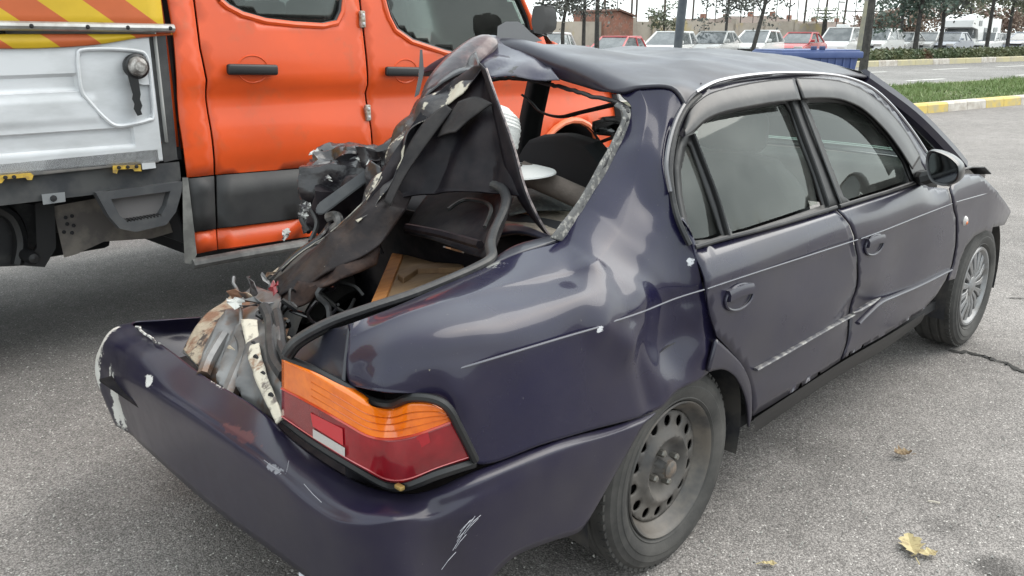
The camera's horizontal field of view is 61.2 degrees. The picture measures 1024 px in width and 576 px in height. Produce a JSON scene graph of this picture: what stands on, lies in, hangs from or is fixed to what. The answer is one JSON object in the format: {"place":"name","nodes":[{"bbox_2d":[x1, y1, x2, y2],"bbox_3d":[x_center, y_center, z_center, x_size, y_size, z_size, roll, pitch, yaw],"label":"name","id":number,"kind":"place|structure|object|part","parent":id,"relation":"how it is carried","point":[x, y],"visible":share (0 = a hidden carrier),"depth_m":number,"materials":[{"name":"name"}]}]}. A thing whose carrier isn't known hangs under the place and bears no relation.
{"place":"outdoors","nodes":[
{"label":"outdoors","id":0,"kind":"place"},
{"bbox_2d":[0,105,1023,575],"bbox_3d":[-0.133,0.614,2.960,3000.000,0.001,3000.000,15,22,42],"label":"ground","id":1,"kind":"structure","parent":0,"point":[58,319],"depth_m":3.02,"materials":[{"name":"grey asphalt"}]},
{"bbox_2d":[0,0,621,268],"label":"flatbed truck","id":2,"kind":"object","parent":1,"relation":"on","point":[200,130],"visible":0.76,"depth_m":4.04,"materials":[{"name":"orange paint"}]},
{"bbox_3d":[-1.106,-1.321,4.232,0.146,1.512,0.932,15,22,42],"label":"crew door","id":3,"kind":"part","parent":2,"relation":"part of","materials":[{"name":"orange paint"}]},
{"bbox_3d":[-0.298,-1.521,5.038,0.147,1.525,1.469,15,22,42],"label":"cab door","id":4,"kind":"part","parent":2,"relation":"part of","materials":[{"name":"orange paint"}]},
{"bbox_2d":[0,265,1021,575],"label":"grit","id":5,"kind":"object","parent":1,"relation":"on","point":[572,543],"visible":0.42,"depth_m":2.66,"materials":[{"name":"grey"}]},
{"bbox_2d":[95,22,1010,575],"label":"damaged car","id":6,"kind":"object","parent":1,"relation":"on","point":[649,324],"visible":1,"depth_m":2.33,"materials":[{"name":"blue paint"}]},
{"bbox_2d":[371,253,463,301],"bbox_3d":[-0.248,-0.021,2.641,0.298,0.034,0.658,0,16,-2],"label":"wooden board","id":7,"kind":"object","parent":6,"relation":"in","point":[402,273],"visible":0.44,"depth_m":2.70,"materials":[{"name":"brown wood"}]},
{"bbox_2d":[501,105,555,179],"bbox_3d":[-0.021,-0.444,2.555,0.309,0.206,0.304,15,22,42],"label":"white hat","id":8,"kind":"object","parent":6,"relation":"on","point":[533,171],"visible":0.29,"depth_m":2.52,"materials":[{"name":"white fabric"}]},
{"bbox_2d":[520,161,584,206],"bbox_3d":[0.131,-0.303,2.601,0.250,0.148,0.070,5,17,17],"label":"grey roll","id":9,"kind":"object","parent":6,"relation":"on","point":[562,189],"visible":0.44,"depth_m":2.57,"materials":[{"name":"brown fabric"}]},
{"bbox_3d":[0.813,0.083,2.596,0.068,0.561,0.947,15,22,42],"label":"door","id":10,"kind":"part","parent":6,"relation":"part of","materials":[{"name":"blue paint"}]},
{"bbox_3d":[0.980,-0.462,2.795,0.211,0.419,1.680,15,22,42],"label":"window frame","id":11,"kind":"part","parent":6,"relation":"part of","materials":[{"name":"black plastic"}]},
{"bbox_3d":[1.446,-0.095,3.198,0.090,0.544,1.072,15,22,42],"label":"door","id":12,"kind":"part","parent":6,"relation":"part of","materials":[{"name":"blue paint"}]},
{"bbox_2d":[674,0,686,47],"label":"lamp post","id":13,"kind":"object","parent":1,"relation":"on","point":[680,22],"visible":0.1,"depth_m":16.31,"materials":[{"name":"grey metal"}]},
{"bbox_2d":[686,14,715,22],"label":"house","id":14,"kind":"structure","parent":1,"relation":"on","point":[704,16],"depth_m":105.25,"materials":[{"name":"beige"}]},
{"bbox_2d":[713,12,758,22],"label":"house","id":15,"kind":"structure","parent":1,"relation":"on","point":[749,18],"depth_m":110.97,"materials":[{"name":"beige"}]},
{"bbox_2d":[715,0,794,51],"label":"tree","id":16,"kind":"object","parent":1,"relation":"on","point":[758,28],"visible":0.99,"depth_m":34.56,"materials":[{"name":"green plant"}]},
{"bbox_2d":[756,560,776,564],"bbox_3d":[0.709,0.765,2.404,0.059,0.007,0.026,-3,17,-10],"label":"fallen leaf","id":17,"kind":"object","parent":1,"relation":"on","point":[772,562],"visible":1,"depth_m":2.41,"materials":[{"name":"yellow plant"}]},
{"bbox_2d":[754,11,789,20],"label":"house","id":18,"kind":"structure","parent":1,"relation":"on","point":[771,15],"depth_m":121.28,"materials":[{"name":"beige"}]},
{"bbox_2d":[752,46,863,69],"bbox_3d":[4.637,-3.227,13.793,1.340,1.220,1.080,-3,17,-9],"label":"waste bin","id":19,"kind":"object","parent":1,"relation":"on","point":[846,58],"visible":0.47,"depth_m":13.22,"materials":[{"name":"blue plastic"}]},
{"bbox_2d":[798,17,835,28],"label":"house","id":20,"kind":"structure","parent":1,"relation":"on","point":[829,25],"depth_m":124.70,"materials":[{"name":"beige"}]},
{"bbox_2d":[856,0,867,49],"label":"sign post","id":21,"kind":"object","parent":1,"relation":"on","point":[861,33],"visible":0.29,"depth_m":38.65,"materials":[{"name":"grey metal"}]},
{"bbox_2d":[894,445,915,454],"bbox_3d":[1.372,0.571,3.026,0.057,0.028,0.070,15,22,42],"label":"fallen leaf","id":22,"kind":"object","parent":1,"relation":"on","point":[900,451],"visible":1,"depth_m":3.03,"materials":[{"name":"brown plant"}]},
{"bbox_2d":[898,533,925,564],"bbox_3d":[1.137,0.738,2.471,0.073,0.021,0.127,11,20,32],"label":"fallen leaf","id":23,"kind":"object","parent":1,"relation":"on","point":[911,543],"visible":1,"depth_m":2.49,"materials":[{"name":"yellow plant"}]},
{"bbox_2d":[911,547,937,555],"bbox_3d":[1.167,0.750,2.447,0.056,0.012,0.066,15,22,42],"label":"fallen leaf","id":24,"kind":"object","parent":1,"relation":"on","point":[927,551],"visible":1,"depth_m":2.46,"materials":[{"name":"yellow plant"}]},
{"bbox_2d":[872,0,983,48],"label":"tree","id":25,"kind":"object","parent":1,"relation":"on","point":[913,7],"visible":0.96,"depth_m":41.50,"materials":[{"name":"green plant"}]},
{"bbox_2d":[856,45,1023,60],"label":"hedge","id":26,"kind":"object","parent":1,"relation":"on","point":[898,53],"visible":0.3,"depth_m":40.75,"materials":[{"name":"green plant"}]},
{"bbox_2d":[856,56,1023,66],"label":"kerb","id":27,"kind":"structure","parent":1,"relation":"on","point":[875,63],"depth_m":39.90,"materials":[{"name":"white paint"}]},
{"bbox_2d":[913,95,1023,113],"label":"kerb","id":28,"kind":"structure","parent":1,"relation":"on","point":[958,105],"depth_m":16.59,"materials":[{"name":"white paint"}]},
{"bbox_2d":[950,349,1023,371],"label":"asphalt crack","id":29,"kind":"object","parent":1,"relation":"on","point":[994,359],"visible":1,"depth_m":3.95,"materials":[{"name":"black asphalt"}]},
{"bbox_2d":[985,0,1023,47],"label":"tree","id":30,"kind":"object","parent":1,"relation":"on","point":[988,34],"visible":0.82,"depth_m":44.88,"materials":[{"name":"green plant"}]},
{"bbox_2d":[245,0,1023,32],"label":"sky","id":31,"kind":"structure","parent":0,"point":[643,5],"materials":[{"name":"white"}]},
{"bbox_2d":[618,61,1023,100],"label":"road","id":32,"kind":"structure","parent":0,"point":[898,75],"depth_m":31.64,"materials":[{"name":"grey asphalt"}]},
{"bbox_2d":[623,84,1020,106],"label":"grass ground","id":33,"kind":"structure","parent":0,"point":[627,103],"depth_m":18.71,"materials":[{"name":"plant"}]},
{"bbox_2d":[858,0,875,70],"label":"tree","id":34,"kind":"object","parent":33,"relation":"on","point":[866,46],"visible":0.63,"depth_m":19.94,"materials":[{"name":"plant"}]},
{"bbox_2d":[888,75,1023,102],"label":"grass","id":35,"kind":"structure","parent":33,"relation":"on","point":[928,90],"depth_m":19.63,"materials":[{"name":"green plant"}]},
{"bbox_2d":[827,18,850,25],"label":"house","id":36,"kind":"structure","parent":0,"point":[834,23],"depth_m":142.41,"materials":[{"name":"beige"}]},
{"label":"parking ground","id":37,"kind":"structure","parent":0,"visible":0},
{"bbox_2d":[532,0,587,43],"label":"tree","id":38,"kind":"object","parent":37,"relation":"on","point":[565,9],"visible":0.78,"depth_m":30.70,"materials":[{"name":"green plant"}]},
{"bbox_2d":[547,32,575,44],"bbox_3d":[1.375,-9.313,34.111,1.938,1.463,3.813,5,17,16],"label":"parked van","id":39,"kind":"object","parent":37,"relation":"on","point":[555,37],"visible":0.02,"depth_m":33.90,"materials":[{"name":"white paint"}]},
{"bbox_2d":[546,0,625,45],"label":"tree","id":40,"kind":"object","parent":37,"relation":"on","point":[583,20],"visible":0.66,"depth_m":32.16,"materials":[{"name":"green plant"}]},
{"bbox_2d":[572,0,623,48],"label":"tree","id":41,"kind":"object","parent":37,"relation":"on","point":[596,40],"visible":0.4,"depth_m":34.59,"materials":[{"name":"green plant"}]},
{"bbox_2d":[573,9,635,35],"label":"brick shed","id":42,"kind":"structure","parent":37,"relation":"on","point":[622,25],"depth_m":44.35,"materials":[{"name":"brown brick"}]},
{"bbox_2d":[588,36,646,48],"bbox_3d":[4.304,-9.919,36.690,1.938,1.463,3.813,10,19,29],"label":"parked car","id":43,"kind":"object","parent":37,"relation":"on","point":[605,42],"visible":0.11,"depth_m":36.40,"materials":[{"name":"red paint"}]},
{"bbox_2d":[642,1,685,30],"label":"tree","id":44,"kind":"object","parent":37,"relation":"on","point":[661,15],"visible":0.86,"depth_m":43.63,"materials":[{"name":"green plant"}]},
{"bbox_2d":[644,31,697,47],"bbox_3d":[7.028,-10.794,39.037,1.999,1.509,3.933,9,19,29],"label":"parked car","id":45,"kind":"object","parent":37,"relation":"on","point":[661,38],"visible":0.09,"depth_m":38.74,"materials":[{"name":"white paint"}]},
{"bbox_2d":[553,17,821,46],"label":"concrete wall","id":46,"kind":"structure","parent":37,"relation":"on","point":[644,31],"depth_m":47.71,"materials":[{"name":"beige concrete"}]},
{"bbox_2d":[690,31,741,49],"bbox_3d":[9.442,-11.296,40.628,2.060,1.470,4.342,10,19,29],"label":"parked car","id":47,"kind":"object","parent":37,"relation":"on","point":[720,39],"visible":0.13,"depth_m":40.04,"materials":[{"name":"silver metal"}]},
{"bbox_2d":[550,0,883,27],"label":"court fence","id":48,"kind":"object","parent":37,"relation":"on","point":[805,10],"visible":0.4,"depth_m":54.17,"materials":[{"name":"metal"}]},
{"bbox_2d":[688,0,769,31],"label":"tree","id":49,"kind":"object","parent":37,"relation":"on","point":[738,6],"visible":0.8,"depth_m":40.35,"materials":[{"name":"green plant"}]},
{"bbox_2d":[738,30,783,50],"bbox_3d":[11.972,-11.880,42.549,2.040,1.540,4.013,11,20,32],"label":"parked car","id":50,"kind":"object","parent":37,"relation":"on","point":[768,39],"visible":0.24,"depth_m":42.07,"materials":[{"name":"white paint"}]},
{"bbox_2d":[783,32,826,48],"bbox_3d":[15.130,-12.714,45.597,2.060,1.470,4.342,11,20,33],"label":"parked car","id":51,"kind":"object","parent":37,"relation":"on","point":[800,40],"visible":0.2,"depth_m":44.99,"materials":[{"name":"red paint"}]},
{"bbox_2d":[799,7,851,36],"bbox_3d":[18.845,-15.530,52.505,3.101,2.850,2.970,15,22,42],"label":"palm tree","id":52,"kind":"object","parent":37,"relation":"on","point":[824,18],"visible":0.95,"depth_m":52.33,"materials":[{"name":"green plant"}]},
{"bbox_2d":[822,24,859,49],"bbox_3d":[18.737,-13.950,49.130,2.083,1.934,4.565,12,20,35],"label":"parked van","id":53,"kind":"object","parent":37,"relation":"on","point":[841,36],"visible":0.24,"depth_m":48.21,"materials":[{"name":"white paint"}]},
{"bbox_2d":[849,7,910,28],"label":"bush","id":54,"kind":"object","parent":37,"relation":"on","point":[857,18],"visible":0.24,"depth_m":68.49,"materials":[{"name":"green plant"}]},
{"bbox_2d":[871,29,904,52],"bbox_3d":[21.557,-14.420,51.022,2.203,1.663,4.334,13,21,37],"label":"parked van","id":55,"kind":"object","parent":37,"relation":"on","point":[895,39],"visible":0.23,"depth_m":50.28,"materials":[{"name":"white paint"}]},
{"bbox_2d":[854,0,942,33],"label":"tree","id":56,"kind":"object","parent":37,"relation":"on","point":[902,17],"visible":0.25,"depth_m":54.04,"materials":[{"name":"green plant"}]},
{"bbox_2d":[878,1,948,31],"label":"tree","id":57,"kind":"object","parent":37,"relation":"on","point":[910,28],"visible":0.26,"depth_m":67.01,"materials":[{"name":"green plant"}]},
{"bbox_2d":[903,32,924,48],"bbox_3d":[24.459,-15.243,54.144,2.060,1.470,4.342,13,21,38],"label":"parked car","id":58,"kind":"object","parent":37,"relation":"on","point":[908,40],"visible":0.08,"depth_m":53.35,"materials":[{"name":"silver metal"}]},
{"bbox_2d":[919,32,939,49],"bbox_3d":[26.660,-15.676,55.609,2.060,1.470,4.341,14,22,39],"label":"parked car","id":59,"kind":"object","parent":37,"relation":"on","point":[931,39],"visible":0.22,"depth_m":54.60,"materials":[{"name":"silver metal"}]},
{"bbox_2d":[911,4,977,31],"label":"bush","id":60,"kind":"object","parent":37,"relation":"on","point":[937,21],"visible":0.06,"depth_m":75.45,"materials":[{"name":"plant"}]},
{"bbox_2d":[931,0,975,48],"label":"tree","id":61,"kind":"object","parent":37,"relation":"on","point":[942,28],"visible":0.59,"depth_m":43.21,"materials":[{"name":"green plant"}]},
{"bbox_2d":[934,32,973,49],"bbox_3d":[28.007,-15.596,55.339,2.060,1.470,4.342,15,22,40],"label":"parked car","id":62,"kind":"object","parent":37,"relation":"on","point":[957,39],"visible":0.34,"depth_m":54.65,"materials":[{"name":"grey paint"}]},
{"bbox_2d":[925,0,1007,20],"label":"tree","id":63,"kind":"object","parent":37,"relation":"on","point":[971,6],"visible":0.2,"depth_m":67.27,"materials":[{"name":"green plant"}]},
{"bbox_2d":[945,14,1001,41],"bbox_3d":[32.602,-18.066,61.782,5.460,2.750,2.160,-14,21,-39],"label":"motorhome","id":64,"kind":"object","parent":37,"relation":"on","point":[977,31],"visible":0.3,"depth_m":60.43,"materials":[{"name":"white paint"}]},
{"bbox_2d":[974,32,1004,48],"bbox_3d":[33.814,-17.426,61.537,1.794,1.462,4.174,15,22,42],"label":"parked pickup","id":65,"kind":"object","parent":37,"relation":"on","point":[995,39],"visible":0.26,"depth_m":60.63,"materials":[{"name":"white paint"}]},
{"bbox_2d":[961,0,1020,46],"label":"tree","id":66,"kind":"object","parent":37,"relation":"on","point":[1007,43],"visible":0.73,"depth_m":55.35,"materials":[{"name":"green plant"}]},
{"bbox_2d":[966,1,1022,32],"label":"tree","id":67,"kind":"object","parent":37,"relation":"on","point":[995,11],"visible":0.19,"depth_m":74.34,"materials":[{"name":"plant"}]},
{"bbox_2d":[1001,33,1013,40],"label":"parked car","id":68,"kind":"object","parent":37,"relation":"on","point":[1003,35],"visible":0.02,"depth_m":64.24,"materials":[{"name":"white paint"}]},
{"bbox_2d":[994,7,1023,32],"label":"bush","id":69,"kind":"object","parent":37,"relation":"on","point":[1018,21],"visible":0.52,"depth_m":72.45,"materials":[{"name":"plant"}]},
{"bbox_2d":[1003,0,1023,15],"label":"tree","id":70,"kind":"object","parent":37,"relation":"on","point":[1021,6],"visible":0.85,"depth_m":49.33,"materials":[{"name":"green plant"}]},
{"bbox_2d":[1003,32,1023,46],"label":"parked car","id":71,"kind":"object","parent":37,"relation":"on","point":[1016,38],"visible":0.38,"depth_m":61.83,"materials":[{"name":"grey paint"}]}
]}

